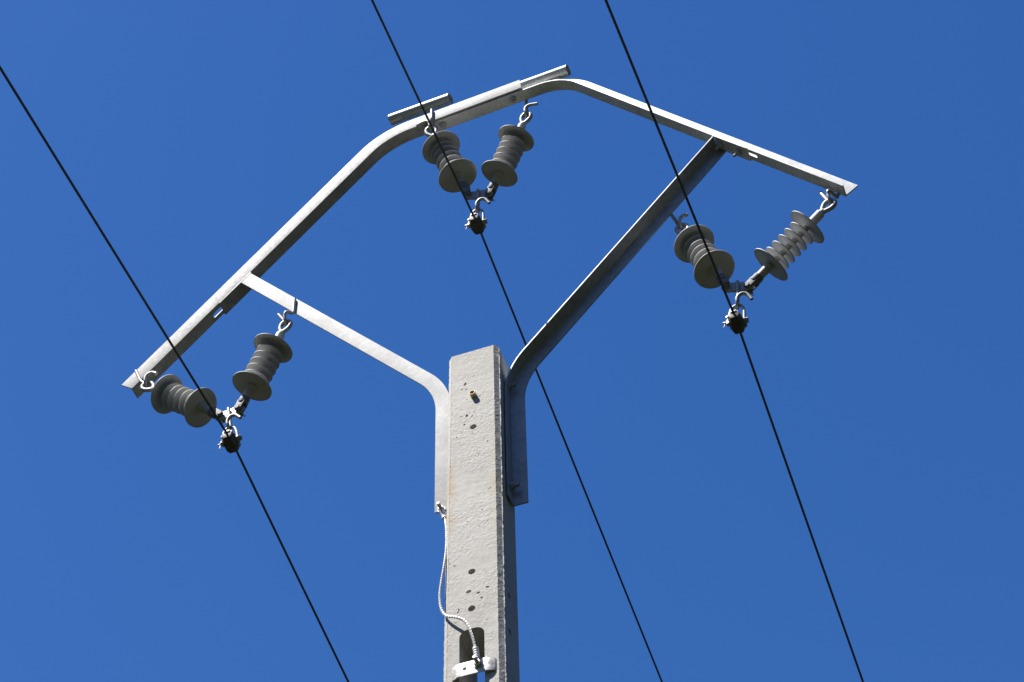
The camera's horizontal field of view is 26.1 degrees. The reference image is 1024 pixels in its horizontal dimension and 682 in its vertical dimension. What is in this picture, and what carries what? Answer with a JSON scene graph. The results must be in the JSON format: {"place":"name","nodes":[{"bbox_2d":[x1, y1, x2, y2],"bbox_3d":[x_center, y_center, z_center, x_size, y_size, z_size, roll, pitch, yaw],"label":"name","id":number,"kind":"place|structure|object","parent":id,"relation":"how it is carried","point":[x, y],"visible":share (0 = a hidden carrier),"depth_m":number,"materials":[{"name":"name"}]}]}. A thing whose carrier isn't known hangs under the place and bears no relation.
{"place":"outdoors","nodes":[
{"label":"outdoors","id":0,"kind":"place"},
{"bbox_2d":[0,0,1023,681],"label":"sky","id":1,"kind":"structure","parent":0,"point":[888,359],"materials":[{"name":"blue"}]},
{"bbox_3d":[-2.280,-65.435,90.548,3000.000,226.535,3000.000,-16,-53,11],"label":"ground","id":2,"kind":"structure","parent":0,"visible":0},
{"bbox_2d":[443,345,519,681],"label":"utility pole","id":3,"kind":"object","parent":2,"relation":"on","point":[481,584],"visible":0.98,"depth_m":7.53,"materials":[{"name":"concrete"}]},
{"bbox_2d":[437,502,480,660],"bbox_3d":[-0.191,0.795,7.345,0.197,0.868,0.062,-36,-59,24],"label":"earthing cable","id":4,"kind":"object","parent":3,"relation":"attached to","point":[442,512],"visible":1,"depth_m":7.30,"materials":[{"name":"white metal"}]},
{"bbox_2d":[452,655,495,681],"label":"metal strap","id":5,"kind":"object","parent":3,"relation":"attached to","point":[475,665],"visible":1,"depth_m":6.98,"materials":[{"name":"metal"}]},
{"bbox_2d":[122,65,857,513],"bbox_3d":[-0.136,-0.269,8.771,3.061,2.738,0.120,-15,-53,10],"label":"crossarm","id":6,"kind":"object","parent":3,"relation":"attached to","point":[532,355],"visible":0.97,"depth_m":8.88,"materials":[{"name":"metal"}]},
{"bbox_2d":[140,374,225,427],"bbox_3d":[-1.305,0.234,8.730,0.501,0.163,0.163,18,-37,39],"label":"insulator","id":7,"kind":"object","parent":6,"relation":"hanging from","point":[170,393],"visible":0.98,"depth_m":8.70,"materials":[{"name":"ceramic"}]},
{"bbox_2d":[232,319,292,416],"bbox_3d":[-0.983,0.096,8.724,0.167,0.512,0.167,-1,-45,28],"label":"insulator","id":8,"kind":"object","parent":6,"relation":"hanging from","point":[272,352],"visible":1,"depth_m":8.70,"materials":[{"name":"ceramic"}]},
{"bbox_2d":[215,405,244,429],"bbox_3d":[-1.093,0.298,8.510,0.124,0.169,0.057,-21,-55,3],"label":"yoke plate","id":9,"kind":"object","parent":8,"relation":"hanging from","point":[228,414],"visible":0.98,"depth_m":8.55,"materials":[{"name":"silver metal"}]},
{"bbox_2d":[218,426,242,448],"bbox_3d":[-1.077,0.363,8.411,0.095,0.121,0.025,-21,-55,3],"label":"shackle","id":10,"kind":"object","parent":9,"relation":"hanging from","point":[238,437],"visible":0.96,"depth_m":8.38,"materials":[{"name":"metal"}]},
{"bbox_2d":[0,66,348,681],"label":"overhead wire","id":11,"kind":"object","parent":10,"relation":"hanging from","point":[152,314],"visible":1,"depth_m":8.02,"materials":[{"name":"black metal"}]},
{"bbox_2d":[220,429,240,452],"bbox_3d":[-1.070,0.381,8.381,0.072,0.065,0.078,-16,-53,11],"label":"suspension clamp","id":12,"kind":"object","parent":10,"relation":"attached to","point":[230,443],"visible":1,"depth_m":8.36,"materials":[{"name":"metal"}]},
{"bbox_2d":[422,125,476,194],"bbox_3d":[-0.273,-0.779,9.516,0.174,0.533,0.174,-26,-45,-3],"label":"insulator","id":13,"kind":"object","parent":6,"relation":"hanging from","point":[465,171],"visible":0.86,"depth_m":9.47,"materials":[{"name":"ceramic"}]},
{"bbox_2d":[465,189,492,213],"bbox_3d":[-0.144,-0.593,9.266,0.124,0.172,0.051,-11,-52,7],"label":"yoke plate","id":14,"kind":"object","parent":13,"relation":"hanging from","point":[478,195],"visible":0.99,"depth_m":9.31,"materials":[{"name":"silver metal"}]},
{"bbox_2d":[465,208,487,229],"bbox_3d":[-0.148,-0.510,9.178,0.095,0.121,0.025,-13,-47,14],"label":"shackle","id":15,"kind":"object","parent":14,"relation":"hanging from","point":[484,221],"visible":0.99,"depth_m":9.16,"materials":[{"name":"metal"}]},
{"bbox_2d":[467,213,485,234],"bbox_3d":[-0.147,-0.487,9.151,0.072,0.065,0.078,-16,-53,11],"label":"suspension clamp","id":16,"kind":"object","parent":15,"relation":"hanging from","point":[476,225],"visible":1,"depth_m":9.13,"materials":[{"name":"metal"}]},
{"bbox_2d":[371,0,662,681],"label":"overhead wire","id":17,"kind":"object","parent":16,"relation":"hanging from","point":[481,234],"visible":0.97,"depth_m":9.41,"materials":[{"name":"black metal"}]},
{"bbox_2d":[481,111,533,200],"bbox_3d":[-0.015,-0.799,9.445,0.164,0.505,0.164,2,-38,31],"label":"insulator","id":18,"kind":"object","parent":6,"relation":"hanging from","point":[500,167],"visible":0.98,"depth_m":9.42,"materials":[{"name":"grey ceramic"}]},
{"bbox_2d":[674,223,734,292],"bbox_3d":[0.733,-0.328,8.449,0.166,0.509,0.166,-26,-54,-3],"label":"insulator","id":19,"kind":"object","parent":6,"relation":"hanging from","point":[689,246],"visible":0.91,"depth_m":8.39,"materials":[{"name":"ceramic"}]},
{"bbox_2d":[721,280,753,309],"bbox_3d":[0.843,-0.179,8.189,0.123,0.174,0.052,-8,-52,5],"label":"yoke plate","id":20,"kind":"object","parent":19,"relation":"hanging from","point":[738,287],"visible":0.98,"depth_m":8.23,"materials":[{"name":"silver metal"}]},
{"bbox_2d":[723,304,748,327],"bbox_3d":[0.823,-0.094,8.102,0.095,0.121,0.025,-9,-47,18],"label":"shackle","id":21,"kind":"object","parent":20,"relation":"hanging from","point":[745,319],"visible":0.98,"depth_m":8.09,"materials":[{"name":"metal"}]},
{"bbox_2d":[604,0,863,681],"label":"overhead wire","id":22,"kind":"object","parent":21,"relation":"hanging from","point":[719,279],"visible":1,"depth_m":8.04,"materials":[{"name":"black metal"}]},
{"bbox_2d":[725,309,746,333],"bbox_3d":[0.821,-0.071,8.075,0.072,0.065,0.078,-16,-53,11],"label":"suspension clamp","id":23,"kind":"object","parent":21,"relation":"attached to","point":[735,323],"visible":1,"depth_m":8.05,"materials":[{"name":"metal"}]},
{"bbox_2d":[743,198,837,295],"bbox_3d":[1.049,-0.364,8.299,0.506,0.165,0.164,-45,-49,-13],"label":"insulator","id":24,"kind":"object","parent":6,"relation":"hanging from","point":[799,234],"visible":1,"depth_m":8.29,"materials":[{"name":"ceramic"}]}
]}

